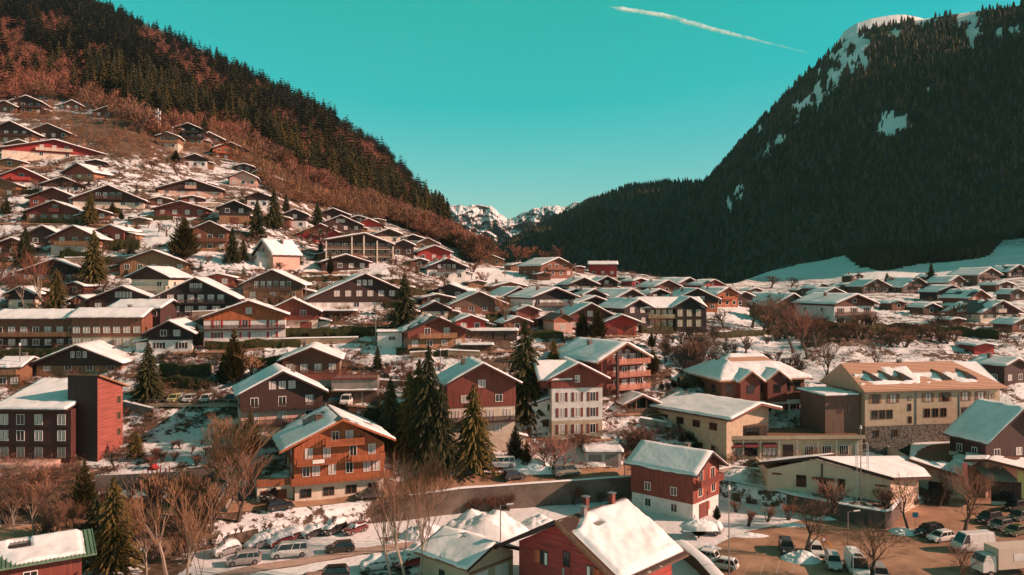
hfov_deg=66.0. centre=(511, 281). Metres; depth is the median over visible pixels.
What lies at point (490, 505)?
bare bush
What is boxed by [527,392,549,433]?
white annex
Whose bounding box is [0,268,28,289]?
bare tree
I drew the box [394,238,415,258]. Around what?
chalet
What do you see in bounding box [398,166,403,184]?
conifer
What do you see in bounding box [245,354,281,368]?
hedge
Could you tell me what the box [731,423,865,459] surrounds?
shop wing
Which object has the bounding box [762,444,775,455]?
window
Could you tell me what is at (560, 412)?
window
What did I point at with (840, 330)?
bare bush
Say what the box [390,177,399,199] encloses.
conifer
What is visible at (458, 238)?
bare tree
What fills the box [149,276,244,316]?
chalet
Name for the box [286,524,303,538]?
car
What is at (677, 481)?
chalet
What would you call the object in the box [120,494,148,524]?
bare tree
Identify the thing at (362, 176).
conifer
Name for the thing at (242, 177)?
chalet
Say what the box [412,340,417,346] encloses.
window
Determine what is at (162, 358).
bare bush
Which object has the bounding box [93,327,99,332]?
window
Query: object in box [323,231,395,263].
apartment block
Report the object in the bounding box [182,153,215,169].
chalet
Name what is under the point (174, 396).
car
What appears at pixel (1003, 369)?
chalet
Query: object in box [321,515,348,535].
car
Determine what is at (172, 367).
hedge
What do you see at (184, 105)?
conifer
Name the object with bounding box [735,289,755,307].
chalet
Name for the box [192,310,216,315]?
garden wall
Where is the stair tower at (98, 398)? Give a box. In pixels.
[64,373,129,461]
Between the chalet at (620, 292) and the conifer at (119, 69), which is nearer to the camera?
the chalet at (620, 292)
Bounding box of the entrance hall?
[887,441,1023,504]
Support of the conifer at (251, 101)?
on the hillside
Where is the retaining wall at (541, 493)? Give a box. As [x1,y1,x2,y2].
[408,475,631,519]
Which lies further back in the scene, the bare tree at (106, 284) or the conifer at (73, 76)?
the conifer at (73, 76)
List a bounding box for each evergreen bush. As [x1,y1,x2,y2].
[372,395,381,422]
[658,382,663,389]
[678,433,685,441]
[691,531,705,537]
[712,505,720,519]
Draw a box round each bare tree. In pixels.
[0,252,13,268]
[0,262,13,278]
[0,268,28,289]
[1,293,9,306]
[1,471,29,535]
[2,263,33,308]
[8,187,18,197]
[12,248,57,308]
[17,474,50,535]
[27,179,39,188]
[31,296,56,308]
[31,486,52,532]
[41,166,54,175]
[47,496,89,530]
[60,180,74,191]
[70,299,85,307]
[71,272,94,281]
[98,281,111,291]
[101,449,123,470]
[116,502,167,574]
[118,97,150,110]
[119,475,184,574]
[120,103,151,130]
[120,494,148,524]
[128,234,141,241]
[129,107,155,132]
[136,468,170,515]
[138,195,153,207]
[146,160,155,171]
[152,112,183,125]
[157,471,205,528]
[158,226,170,236]
[163,468,208,503]
[165,526,205,562]
[168,484,223,574]
[170,165,181,175]
[171,216,182,226]
[181,511,223,574]
[187,477,241,533]
[188,429,252,486]
[190,218,203,225]
[196,409,281,511]
[201,411,243,456]
[204,255,212,263]
[210,449,273,522]
[232,350,267,375]
[235,188,248,199]
[240,236,254,247]
[252,234,261,243]
[255,291,298,305]
[265,147,289,159]
[268,147,290,159]
[271,148,296,167]
[296,228,305,240]
[301,226,315,241]
[306,168,330,182]
[307,168,332,185]
[308,224,335,252]
[313,243,324,251]
[352,253,366,259]
[356,470,398,574]
[364,449,415,574]
[374,454,430,543]
[382,429,478,548]
[384,255,422,286]
[386,267,396,276]
[391,360,415,387]
[393,453,444,538]
[400,470,450,574]
[407,207,437,232]
[417,214,448,240]
[422,215,446,241]
[438,273,448,283]
[449,230,475,242]
[452,227,478,243]
[454,233,482,260]
[458,235,494,262]
[459,233,487,261]
[463,236,485,262]
[464,234,500,252]
[466,262,481,278]
[469,241,497,263]
[478,272,489,283]
[489,294,516,326]
[497,249,509,263]
[507,243,531,261]
[523,246,537,260]
[537,251,550,257]
[548,245,564,256]
[644,309,673,338]
[680,338,714,363]
[701,329,737,359]
[709,309,730,328]
[738,333,755,352]
[743,300,762,327]
[747,292,789,328]
[754,296,790,330]
[763,292,800,353]
[767,275,781,287]
[780,304,815,358]
[787,277,800,287]
[788,489,841,550]
[802,306,829,348]
[814,334,846,374]
[841,515,914,574]
[863,340,895,362]
[874,470,920,528]
[930,312,942,323]
[934,462,957,506]
[939,310,952,315]
[940,539,995,574]
[943,460,1008,530]
[947,301,970,316]
[955,318,966,325]
[964,322,975,328]
[999,332,1013,342]
[1010,338,1021,346]
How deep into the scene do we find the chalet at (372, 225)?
318.18 m
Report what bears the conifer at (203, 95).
on the hillside
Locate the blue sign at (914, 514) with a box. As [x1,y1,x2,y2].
[912,512,917,517]
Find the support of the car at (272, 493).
on the hillside
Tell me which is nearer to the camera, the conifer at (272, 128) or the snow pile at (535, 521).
the snow pile at (535, 521)
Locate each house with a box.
[0,306,74,348]
[0,352,38,388]
[0,528,96,574]
[66,304,155,347]
[107,296,180,326]
[250,238,302,269]
[532,356,610,439]
[587,259,618,276]
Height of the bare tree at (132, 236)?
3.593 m
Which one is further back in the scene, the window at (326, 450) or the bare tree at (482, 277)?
the bare tree at (482, 277)
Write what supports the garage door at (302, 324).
in the chalet at (304, 314)
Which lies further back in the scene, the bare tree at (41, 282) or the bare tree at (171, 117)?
the bare tree at (171, 117)
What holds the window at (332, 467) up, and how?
in the chalet at (331, 451)
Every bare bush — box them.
[0,479,31,500]
[0,490,12,500]
[0,495,23,522]
[0,497,20,523]
[2,485,33,508]
[5,491,30,513]
[15,468,51,495]
[23,513,59,534]
[24,478,62,504]
[35,499,71,521]
[43,519,63,532]
[54,491,74,513]
[56,486,75,499]
[69,517,87,529]
[94,487,110,501]
[126,489,136,499]
[130,498,155,518]
[131,529,141,542]
[146,455,160,464]
[148,447,164,458]
[155,353,166,362]
[158,450,167,462]
[165,509,203,535]
[169,452,180,461]
[174,439,185,449]
[179,361,190,364]
[188,446,196,453]
[189,503,200,519]
[192,455,202,466]
[193,513,208,530]
[210,360,219,369]
[212,353,221,360]
[389,360,399,369]
[435,362,442,370]
[466,500,471,509]
[470,497,485,509]
[486,495,498,510]
[486,495,506,509]
[503,500,512,510]
[504,493,517,509]
[520,433,584,469]
[566,486,583,504]
[570,433,595,451]
[595,492,605,501]
[618,424,661,444]
[620,430,642,448]
[659,342,671,352]
[660,349,671,361]
[661,337,670,347]
[673,352,685,363]
[675,331,686,343]
[676,357,689,367]
[680,327,692,338]
[683,326,696,338]
[684,360,693,367]
[697,350,707,358]
[709,330,719,340]
[721,343,732,352]
[728,343,737,352]
[730,501,744,512]
[745,507,758,526]
[758,319,777,330]
[759,351,771,357]
[760,506,777,521]
[762,336,772,343]
[763,324,790,339]
[770,331,777,341]
[773,331,784,340]
[773,351,783,360]
[778,326,792,338]
[778,503,796,519]
[784,356,793,363]
[788,326,805,339]
[790,352,801,358]
[793,359,805,366]
[793,363,807,370]
[797,333,815,345]
[801,325,815,338]
[805,316,833,331]
[808,321,825,335]
[812,476,854,513]
[817,321,834,330]
[817,333,826,344]
[819,328,831,340]
[828,327,851,342]
[829,328,847,341]
[836,317,852,322]
[838,322,857,331]
[841,323,857,335]
[842,328,854,341]
[848,323,868,337]
[850,313,873,324]
[851,315,867,324]
[854,324,873,339]
[857,314,879,324]
[861,313,879,324]
[868,331,876,338]
[870,489,897,507]
[875,329,888,337]
[875,333,899,346]
[878,334,893,344]
[884,326,902,339]
[885,339,897,346]
[887,322,912,331]
[887,331,903,345]
[889,322,913,330]
[895,334,916,347]
[903,328,922,340]
[905,322,921,335]
[916,324,929,338]
[921,492,928,503]
[922,324,935,337]
[927,331,935,339]
[928,319,944,334]
[932,331,948,342]
[932,488,945,502]
[932,494,939,504]
[936,487,957,495]
[943,333,952,343]
[947,329,963,341]
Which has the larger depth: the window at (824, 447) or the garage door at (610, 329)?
the garage door at (610, 329)
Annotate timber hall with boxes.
[0,377,112,462]
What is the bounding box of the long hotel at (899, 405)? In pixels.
[795,359,1007,454]
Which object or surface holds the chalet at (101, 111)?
on the hillside
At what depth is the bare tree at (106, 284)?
198.72 m
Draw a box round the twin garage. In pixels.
[582,441,623,468]
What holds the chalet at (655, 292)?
on the hillside
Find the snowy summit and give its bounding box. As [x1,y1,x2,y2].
[835,15,922,45]
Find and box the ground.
[82,499,809,574]
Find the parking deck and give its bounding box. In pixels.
[123,399,237,408]
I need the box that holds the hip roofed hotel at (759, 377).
[682,353,811,414]
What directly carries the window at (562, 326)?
in the chalet at (561, 321)
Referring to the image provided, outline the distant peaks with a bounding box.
[450,194,604,244]
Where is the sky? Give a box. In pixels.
[100,0,1019,218]
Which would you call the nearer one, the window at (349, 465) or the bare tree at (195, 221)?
the window at (349, 465)
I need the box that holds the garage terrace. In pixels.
[304,374,379,403]
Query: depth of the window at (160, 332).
170.03 m
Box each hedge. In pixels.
[0,347,62,358]
[13,282,50,288]
[17,188,38,194]
[37,218,77,224]
[59,249,88,258]
[82,206,121,212]
[102,239,139,249]
[102,256,110,263]
[128,215,172,220]
[157,374,211,389]
[159,362,211,376]
[204,338,300,349]
[228,273,243,279]
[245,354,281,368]
[285,325,394,337]
[301,275,348,281]
[364,409,395,420]
[379,278,409,283]
[380,301,396,308]
[396,348,447,356]
[413,288,433,295]
[447,315,499,323]
[485,313,509,317]
[531,330,563,338]
[638,325,673,333]
[677,377,700,387]
[716,327,825,337]
[826,320,933,332]
[905,303,941,310]
[937,325,998,339]
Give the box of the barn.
[942,398,1023,497]
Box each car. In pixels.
[166,393,180,402]
[181,393,195,402]
[198,393,212,402]
[209,538,241,557]
[224,394,236,401]
[225,548,261,566]
[242,532,271,548]
[260,487,277,499]
[264,525,283,535]
[265,498,294,510]
[266,529,294,547]
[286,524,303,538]
[300,522,323,538]
[302,571,323,574]
[317,563,349,574]
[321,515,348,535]
[323,396,339,404]
[324,539,354,553]
[341,519,368,535]
[355,487,384,499]
[359,552,391,571]
[393,550,420,568]
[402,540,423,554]
[501,469,525,480]
[699,547,720,558]
[705,520,723,535]
[710,555,739,571]
[778,535,795,554]
[808,540,824,557]
[824,549,842,570]
[869,561,890,574]
[914,521,944,536]
[926,528,954,542]
[975,509,1002,523]
[987,517,1013,530]
[1002,498,1023,510]
[1002,523,1023,536]
[1007,508,1023,521]
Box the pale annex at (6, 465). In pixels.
[0,458,60,472]
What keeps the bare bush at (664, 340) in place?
on the hillside
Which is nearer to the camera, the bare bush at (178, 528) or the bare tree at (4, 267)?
the bare bush at (178, 528)
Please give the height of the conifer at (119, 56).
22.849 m
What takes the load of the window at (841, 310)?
in the chalet at (843, 305)
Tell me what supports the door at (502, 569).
in the grey shed at (452, 551)
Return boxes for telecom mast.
[155,109,160,131]
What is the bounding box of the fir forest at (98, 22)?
[0,0,451,221]
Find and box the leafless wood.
[0,8,504,262]
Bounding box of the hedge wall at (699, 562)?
[677,539,723,574]
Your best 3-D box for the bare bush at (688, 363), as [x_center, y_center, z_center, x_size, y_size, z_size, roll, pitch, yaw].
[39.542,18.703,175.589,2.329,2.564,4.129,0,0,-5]
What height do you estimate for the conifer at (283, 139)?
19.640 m
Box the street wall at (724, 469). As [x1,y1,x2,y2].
[719,465,759,472]
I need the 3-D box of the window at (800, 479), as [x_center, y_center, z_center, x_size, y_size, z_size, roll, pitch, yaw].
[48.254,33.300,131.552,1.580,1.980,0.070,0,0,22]
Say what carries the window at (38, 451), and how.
in the timber hall
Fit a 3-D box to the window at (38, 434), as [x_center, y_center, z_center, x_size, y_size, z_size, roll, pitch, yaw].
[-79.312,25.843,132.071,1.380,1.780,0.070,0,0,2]
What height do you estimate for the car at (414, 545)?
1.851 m
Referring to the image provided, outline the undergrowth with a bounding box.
[0,129,1023,491]
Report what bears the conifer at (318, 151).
on the hillside
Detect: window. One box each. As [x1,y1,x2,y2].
[0,377,6,383]
[0,414,7,424]
[0,430,7,440]
[0,447,7,457]
[8,327,14,332]
[8,339,14,345]
[10,377,17,383]
[16,414,24,424]
[16,430,24,440]
[16,447,24,457]
[20,327,26,332]
[21,339,26,344]
[23,570,37,574]
[32,327,38,332]
[33,339,38,344]
[34,414,42,424]
[34,430,42,440]
[34,447,42,457]
[43,366,49,370]
[44,327,50,332]
[57,327,62,332]
[57,414,64,424]
[57,430,64,440]
[57,447,64,457]
[59,237,64,242]
[65,366,71,370]
[70,351,74,357]
[73,327,79,332]
[73,339,79,343]
[83,327,89,332]
[86,366,92,370]
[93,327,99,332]
[103,327,109,332]
[107,365,113,370]
[113,327,119,332]
[117,395,120,403]
[117,411,120,419]
[117,427,120,435]
[123,327,129,332]
[123,339,129,344]
[124,264,129,268]
[133,327,139,332]
[138,281,142,288]
[153,342,164,348]
[158,330,168,335]
[171,330,182,335]
[176,342,186,348]
[177,264,182,268]
[177,295,183,301]
[185,306,192,311]
[188,295,193,299]
[199,306,206,309]
[211,320,222,327]
[211,332,222,337]
[212,306,219,309]
[218,295,223,301]
[222,279,227,283]
[239,320,250,327]
[239,332,250,337]
[243,308,254,313]
[250,292,255,296]
[250,397,258,407]
[251,413,258,421]
[267,320,277,326]
[267,331,277,337]
[269,381,275,388]
[278,396,285,405]
[278,411,285,421]
[279,381,285,388]
[289,380,294,387]
[298,310,308,317]
[300,364,306,372]
[300,488,311,498]
[302,466,309,476]
[305,395,312,404]
[305,448,312,458]
[312,465,319,475]
[315,364,321,372]
[321,302,326,306]
[323,447,330,458]
[323,486,334,495]
[328,464,335,474]
[329,364,335,371]
[332,302,337,306]
[332,431,338,440]
[334,291,339,295]
[345,291,350,295]
[346,430,352,439]
[346,462,352,472]
[346,484,356,493]
[349,445,356,456]
[356,291,361,295]
[363,461,370,471]
[368,443,375,453]
[368,482,378,487]
[373,460,379,470]
[378,291,383,295]
[388,336,395,340]
[389,291,394,295]
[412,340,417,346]
[424,328,430,332]
[427,340,432,345]
[439,569,444,574]
[441,340,446,345]
[444,328,449,335]
[452,410,459,420]
[456,339,461,345]
[461,395,468,402]
[478,380,485,387]
[487,409,493,418]
[495,394,502,401]
[495,424,502,431]
[504,408,510,417]
[534,549,547,566]
[543,419,548,426]
[556,392,567,401]
[556,408,567,417]
[556,424,566,433]
[560,324,565,329]
[563,551,569,567]
[572,392,582,401]
[572,407,582,416]
[572,424,582,433]
[575,375,579,382]
[586,564,599,574]
[587,311,592,316]
[587,392,597,400]
[587,407,597,416]
[587,423,597,432]
[622,366,626,372]
[630,353,634,361]
[630,366,634,374]
[630,378,634,386]
[637,365,642,370]
[637,378,642,383]
[644,481,650,490]
[645,497,650,506]
[670,486,676,495]
[671,503,676,512]
[676,416,683,424]
[678,310,682,315]
[678,320,682,326]
[687,310,691,315]
[687,320,691,326]
[692,419,699,427]
[696,309,700,315]
[696,320,700,326]
[696,488,703,497]
[697,470,704,482]
[701,381,704,389]
[709,422,716,430]
[709,466,715,477]
[710,482,716,491]
[726,384,731,392]
[736,448,740,455]
[744,445,757,455]
[745,428,758,434]
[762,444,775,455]
[787,382,790,390]
[790,404,796,408]
[795,382,800,390]
[796,475,805,486]
[804,445,813,454]
[822,445,831,453]
[837,308,843,313]
[837,479,844,490]
[839,445,847,454]
[851,298,857,302]
[851,308,857,313]
[864,308,870,313]
[869,394,881,403]
[871,410,877,419]
[874,430,878,436]
[879,410,884,418]
[886,409,892,418]
[887,394,898,402]
[893,429,897,436]
[922,393,934,401]
[924,408,929,417]
[932,408,938,416]
[939,392,950,401]
[940,408,946,416]
[956,443,961,451]
[960,392,970,400]
[971,446,976,453]
[975,391,986,399]
[994,449,999,455]
[1016,447,1021,454]
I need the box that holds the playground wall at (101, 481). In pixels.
[95,468,214,490]
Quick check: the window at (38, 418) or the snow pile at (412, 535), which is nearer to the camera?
the snow pile at (412, 535)
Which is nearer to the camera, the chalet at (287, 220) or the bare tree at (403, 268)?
the bare tree at (403, 268)
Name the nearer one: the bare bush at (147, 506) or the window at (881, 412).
the bare bush at (147, 506)
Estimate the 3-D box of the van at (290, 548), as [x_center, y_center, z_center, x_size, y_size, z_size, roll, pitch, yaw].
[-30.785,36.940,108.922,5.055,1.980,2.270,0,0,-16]
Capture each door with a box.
[230,217,238,223]
[300,322,311,327]
[332,392,345,397]
[348,392,360,403]
[363,391,376,402]
[472,332,480,338]
[475,569,487,574]
[483,332,491,339]
[494,332,503,339]
[495,561,508,574]
[505,332,514,339]
[589,455,601,462]
[605,455,617,466]
[608,326,617,334]
[624,326,633,334]
[699,501,707,518]
[783,444,792,456]
[819,480,827,493]
[928,481,942,493]
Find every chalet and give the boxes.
[0,100,19,112]
[0,120,43,142]
[0,138,106,160]
[0,157,29,167]
[0,166,49,186]
[0,177,27,196]
[0,236,40,255]
[3,139,27,145]
[3,285,46,308]
[8,95,52,114]
[15,258,81,283]
[21,200,84,221]
[24,187,75,207]
[28,340,133,375]
[29,224,62,245]
[31,123,76,138]
[35,284,49,297]
[38,176,90,191]
[44,225,113,255]
[59,162,113,180]
[62,99,83,109]
[68,184,149,208]
[73,206,114,220]
[83,284,154,307]
[84,157,108,166]
[91,106,124,118]
[95,223,145,241]
[109,249,192,275]
[124,264,192,294]
[129,214,152,224]
[132,317,203,352]
[146,194,175,205]
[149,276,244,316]
[151,200,213,217]
[154,131,185,152]
[154,178,225,197]
[174,122,212,149]
[178,193,205,201]
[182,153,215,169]
[192,220,233,251]
[198,298,292,341]
[200,270,245,287]
[204,181,218,186]
[205,131,225,146]
[207,142,249,162]
[215,200,252,224]
[227,170,260,188]
[232,363,328,441]
[233,162,255,173]
[238,268,316,300]
[244,191,270,211]
[254,404,395,501]
[273,296,331,327]
[276,341,345,386]
[279,214,292,228]
[283,208,310,230]
[294,223,343,243]
[304,273,399,313]
[315,248,324,259]
[315,253,372,270]
[321,208,351,218]
[324,215,368,232]
[350,214,366,221]
[359,218,386,231]
[371,228,403,242]
[373,217,386,224]
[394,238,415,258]
[396,313,471,348]
[398,280,414,294]
[400,234,425,245]
[406,255,429,267]
[414,237,440,247]
[414,244,453,259]
[416,290,455,304]
[417,297,460,318]
[419,257,472,283]
[429,281,475,295]
[435,356,527,451]
[446,290,508,314]
[450,311,496,327]
[463,276,487,288]
[479,255,504,266]
[485,280,528,290]
[490,285,523,305]
[493,312,533,332]
[494,491,688,574]
[502,260,521,270]
[506,285,580,314]
[507,301,543,326]
[516,257,576,278]
[531,269,552,279]
[539,309,575,332]
[552,301,614,329]
[556,276,600,288]
[566,285,582,292]
[573,263,585,272]
[573,286,608,297]
[575,293,606,304]
[591,274,622,289]
[598,287,647,299]
[598,296,654,326]
[601,311,641,334]
[616,273,635,280]
[619,276,647,285]
[624,439,728,519]
[633,279,683,291]
[640,286,670,296]
[658,276,695,286]
[664,287,721,311]
[685,278,726,287]
[700,285,741,307]
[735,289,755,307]
[738,285,763,292]
[749,292,800,323]
[750,291,764,298]
[787,285,802,295]
[791,292,880,323]
[800,283,829,295]
[805,287,846,293]
[830,283,847,291]
[841,272,864,281]
[845,278,891,293]
[884,277,929,293]
[906,301,942,314]
[915,272,937,280]
[916,284,961,300]
[926,275,968,286]
[939,288,992,309]
[942,299,1023,322]
[946,267,1003,285]
[959,285,976,288]
[968,352,1023,385]
[976,280,1017,291]
[989,315,1023,332]
[992,264,1023,277]
[993,288,1023,300]
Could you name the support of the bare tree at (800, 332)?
on the hillside
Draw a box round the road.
[0,466,630,540]
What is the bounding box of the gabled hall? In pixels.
[648,390,782,463]
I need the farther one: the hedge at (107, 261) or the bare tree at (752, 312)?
the bare tree at (752, 312)
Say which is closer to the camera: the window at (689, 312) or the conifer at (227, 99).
the window at (689, 312)
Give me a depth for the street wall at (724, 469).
141.53 m
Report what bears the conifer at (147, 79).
on the hillside
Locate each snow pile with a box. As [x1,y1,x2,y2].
[271,470,290,477]
[399,521,439,540]
[445,508,528,539]
[502,458,553,474]
[520,514,555,529]
[576,459,611,466]
[679,518,718,530]
[698,545,720,549]
[724,468,761,480]
[727,532,767,537]
[772,522,805,526]
[780,550,821,564]
[812,516,835,520]
[888,527,916,535]
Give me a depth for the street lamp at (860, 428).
125.61 m
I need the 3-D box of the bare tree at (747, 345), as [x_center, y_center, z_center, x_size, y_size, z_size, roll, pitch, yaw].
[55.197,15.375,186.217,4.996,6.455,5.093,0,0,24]
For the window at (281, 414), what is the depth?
140.30 m
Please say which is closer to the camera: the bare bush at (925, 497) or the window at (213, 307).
the bare bush at (925, 497)
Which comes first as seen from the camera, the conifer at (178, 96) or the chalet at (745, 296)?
the chalet at (745, 296)
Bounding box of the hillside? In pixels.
[0,28,1023,567]
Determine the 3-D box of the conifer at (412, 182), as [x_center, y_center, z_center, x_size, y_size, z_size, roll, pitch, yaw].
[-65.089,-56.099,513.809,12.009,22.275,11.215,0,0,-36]
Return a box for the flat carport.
[320,309,357,319]
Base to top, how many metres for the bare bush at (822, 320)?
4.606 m
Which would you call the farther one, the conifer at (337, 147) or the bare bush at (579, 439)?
the conifer at (337, 147)
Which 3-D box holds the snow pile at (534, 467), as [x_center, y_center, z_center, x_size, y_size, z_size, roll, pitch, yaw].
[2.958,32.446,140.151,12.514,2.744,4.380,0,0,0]
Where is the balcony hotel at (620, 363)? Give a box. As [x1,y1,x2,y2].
[557,337,653,398]
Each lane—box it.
[0,166,114,181]
[0,222,140,227]
[151,197,284,211]
[173,340,404,353]
[301,271,357,273]
[358,322,390,324]
[480,347,559,352]
[538,438,613,442]
[563,334,639,338]
[616,412,663,415]
[914,324,992,324]
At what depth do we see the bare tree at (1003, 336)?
210.33 m
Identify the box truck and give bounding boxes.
[971,540,1023,574]
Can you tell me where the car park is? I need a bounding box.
[716,497,1023,574]
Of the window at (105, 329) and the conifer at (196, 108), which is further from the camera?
the conifer at (196, 108)
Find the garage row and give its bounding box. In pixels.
[466,327,518,340]
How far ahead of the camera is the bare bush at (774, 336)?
206.62 m
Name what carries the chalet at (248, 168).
on the hillside
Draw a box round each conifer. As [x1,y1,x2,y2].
[0,197,13,213]
[2,52,13,71]
[10,227,37,267]
[29,48,41,76]
[42,268,70,308]
[44,55,55,76]
[47,48,61,71]
[54,41,64,62]
[62,35,74,56]
[64,63,79,99]
[70,458,98,518]
[75,64,93,99]
[77,230,111,285]
[80,191,98,223]
[81,494,106,570]
[82,476,144,574]
[84,49,95,71]
[85,42,92,61]
[89,65,96,87]
[90,57,96,79]
[94,64,106,90]
[95,44,102,59]
[99,63,108,94]
[104,63,116,95]
[105,48,112,62]
[105,56,109,75]
[107,202,117,214]
[112,59,118,81]
[115,70,124,93]
[116,51,124,71]
[116,59,125,80]
[118,211,125,220]
[122,70,133,99]
[122,82,131,102]
[126,241,135,254]
[127,431,145,459]
[128,83,141,114]
[129,341,168,404]
[131,65,139,82]
[132,66,139,90]
[132,73,137,94]
[136,77,145,107]
[142,88,151,119]
[143,88,154,109]
[144,65,149,83]
[145,71,150,84]
[148,73,154,93]
[152,86,160,109]
[156,100,165,120]
[157,75,164,94]
[158,67,168,85]
[158,93,167,115]
[163,83,172,113]
[165,216,201,260]
[171,66,176,80]
[171,150,181,163]
[172,79,182,103]
[173,83,180,108]
[175,71,182,89]
[175,92,185,116]
[180,90,188,121]
[185,85,193,110]
[189,84,198,109]
[191,92,202,120]
[192,323,204,348]
[199,88,205,107]
[201,115,209,131]
[203,91,210,120]
[206,91,215,120]
[210,98,220,123]
[211,354,231,381]
[221,100,230,123]
[221,328,247,384]
[222,90,231,115]
[222,227,244,263]
[228,95,235,117]
[233,99,241,122]
[237,104,245,124]
[238,238,249,260]
[240,411,262,462]
[242,102,252,123]
[245,199,268,238]
[248,93,254,107]
[249,112,261,134]
[263,107,269,125]
[264,189,287,230]
[267,112,272,130]
[267,116,275,138]
[268,120,276,138]
[274,125,280,143]
[278,130,289,149]
[279,121,284,141]
[282,194,290,211]
[284,119,294,144]
[285,132,297,157]
[289,137,301,164]
[292,117,302,140]
[293,134,304,156]
[296,136,301,154]
[299,142,308,167]
[304,122,315,150]
[304,140,311,166]
[307,119,314,137]
[307,136,316,159]
[307,147,319,173]
[309,202,325,224]
[315,129,323,147]
[315,140,324,169]
[324,139,332,160]
[326,156,338,180]
[326,254,333,274]
[331,150,341,182]
[332,160,338,176]
[335,147,341,174]
[336,141,343,164]
[338,148,343,171]
[341,168,350,185]
[342,146,348,167]
[347,158,357,183]
[348,147,352,166]
[350,163,361,192]
[353,159,362,187]
[357,165,364,186]
[359,158,365,182]
[360,168,368,192]
[363,164,374,199]
[369,162,374,183]
[369,163,378,186]
[369,346,383,370]
[373,172,382,199]
[375,378,404,453]
[379,175,388,198]
[386,274,419,328]
[387,370,418,456]
[388,168,393,190]
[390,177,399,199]
[395,172,401,193]
[397,359,425,464]
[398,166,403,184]
[401,178,410,204]
[405,345,456,469]
[408,179,413,199]
[411,189,419,210]
[419,197,425,213]
[420,384,463,477]
[423,190,432,211]
[433,195,439,213]
[435,195,444,218]
[444,202,452,219]
[452,383,500,478]
[504,425,524,459]
[507,319,548,431]
[520,442,532,465]
[547,338,559,359]
[574,310,590,337]
[589,307,607,338]
[645,349,661,377]
[646,333,656,346]
[925,263,934,280]
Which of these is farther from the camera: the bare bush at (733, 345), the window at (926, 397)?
the bare bush at (733, 345)
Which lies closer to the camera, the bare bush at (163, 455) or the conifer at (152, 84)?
the bare bush at (163, 455)
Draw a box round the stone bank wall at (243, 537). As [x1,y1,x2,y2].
[227,498,408,543]
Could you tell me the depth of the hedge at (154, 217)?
246.65 m
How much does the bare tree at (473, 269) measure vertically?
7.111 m
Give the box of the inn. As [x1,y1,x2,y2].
[635,293,707,332]
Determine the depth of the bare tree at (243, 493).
115.44 m
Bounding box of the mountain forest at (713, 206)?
[494,0,1023,283]
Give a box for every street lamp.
[375,307,382,341]
[500,503,513,541]
[727,485,730,574]
[847,510,859,545]
[859,425,861,502]
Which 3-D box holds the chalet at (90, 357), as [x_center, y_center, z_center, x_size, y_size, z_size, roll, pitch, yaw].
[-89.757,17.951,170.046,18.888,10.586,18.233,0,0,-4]
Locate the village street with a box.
[330,404,375,408]
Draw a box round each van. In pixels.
[270,539,307,559]
[339,393,352,404]
[487,455,515,467]
[551,463,580,476]
[843,546,869,574]
[950,529,995,553]
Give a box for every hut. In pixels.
[376,329,401,349]
[955,340,997,354]
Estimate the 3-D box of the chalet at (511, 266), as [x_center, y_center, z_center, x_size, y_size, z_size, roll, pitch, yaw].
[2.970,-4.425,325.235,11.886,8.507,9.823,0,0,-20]
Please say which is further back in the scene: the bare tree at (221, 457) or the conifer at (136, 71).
the conifer at (136, 71)
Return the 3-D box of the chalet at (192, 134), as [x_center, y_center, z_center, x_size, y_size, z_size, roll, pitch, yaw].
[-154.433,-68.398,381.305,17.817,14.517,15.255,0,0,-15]
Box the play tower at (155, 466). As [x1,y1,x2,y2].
[147,463,169,472]
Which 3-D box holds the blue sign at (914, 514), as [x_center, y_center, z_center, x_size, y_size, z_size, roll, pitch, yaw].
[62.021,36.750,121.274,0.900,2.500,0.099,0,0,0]
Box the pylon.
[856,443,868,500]
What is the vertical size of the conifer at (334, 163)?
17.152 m
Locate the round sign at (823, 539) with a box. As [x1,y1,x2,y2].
[821,536,826,549]
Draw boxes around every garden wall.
[64,254,135,261]
[123,400,154,416]
[171,202,262,213]
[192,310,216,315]
[269,336,358,342]
[379,378,406,386]
[410,349,479,357]
[640,416,665,429]
[724,478,901,528]
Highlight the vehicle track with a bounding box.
[213,541,415,574]
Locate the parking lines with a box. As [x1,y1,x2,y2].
[744,551,843,574]
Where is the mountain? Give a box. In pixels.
[499,6,1023,283]
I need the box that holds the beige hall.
[755,453,931,511]
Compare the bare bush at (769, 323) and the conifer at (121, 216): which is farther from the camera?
the conifer at (121, 216)
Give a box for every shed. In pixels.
[64,281,102,295]
[66,294,96,308]
[414,525,518,574]
[459,342,493,353]
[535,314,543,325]
[878,299,907,310]
[932,316,966,325]
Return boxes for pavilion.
[616,390,661,412]
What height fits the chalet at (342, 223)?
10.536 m

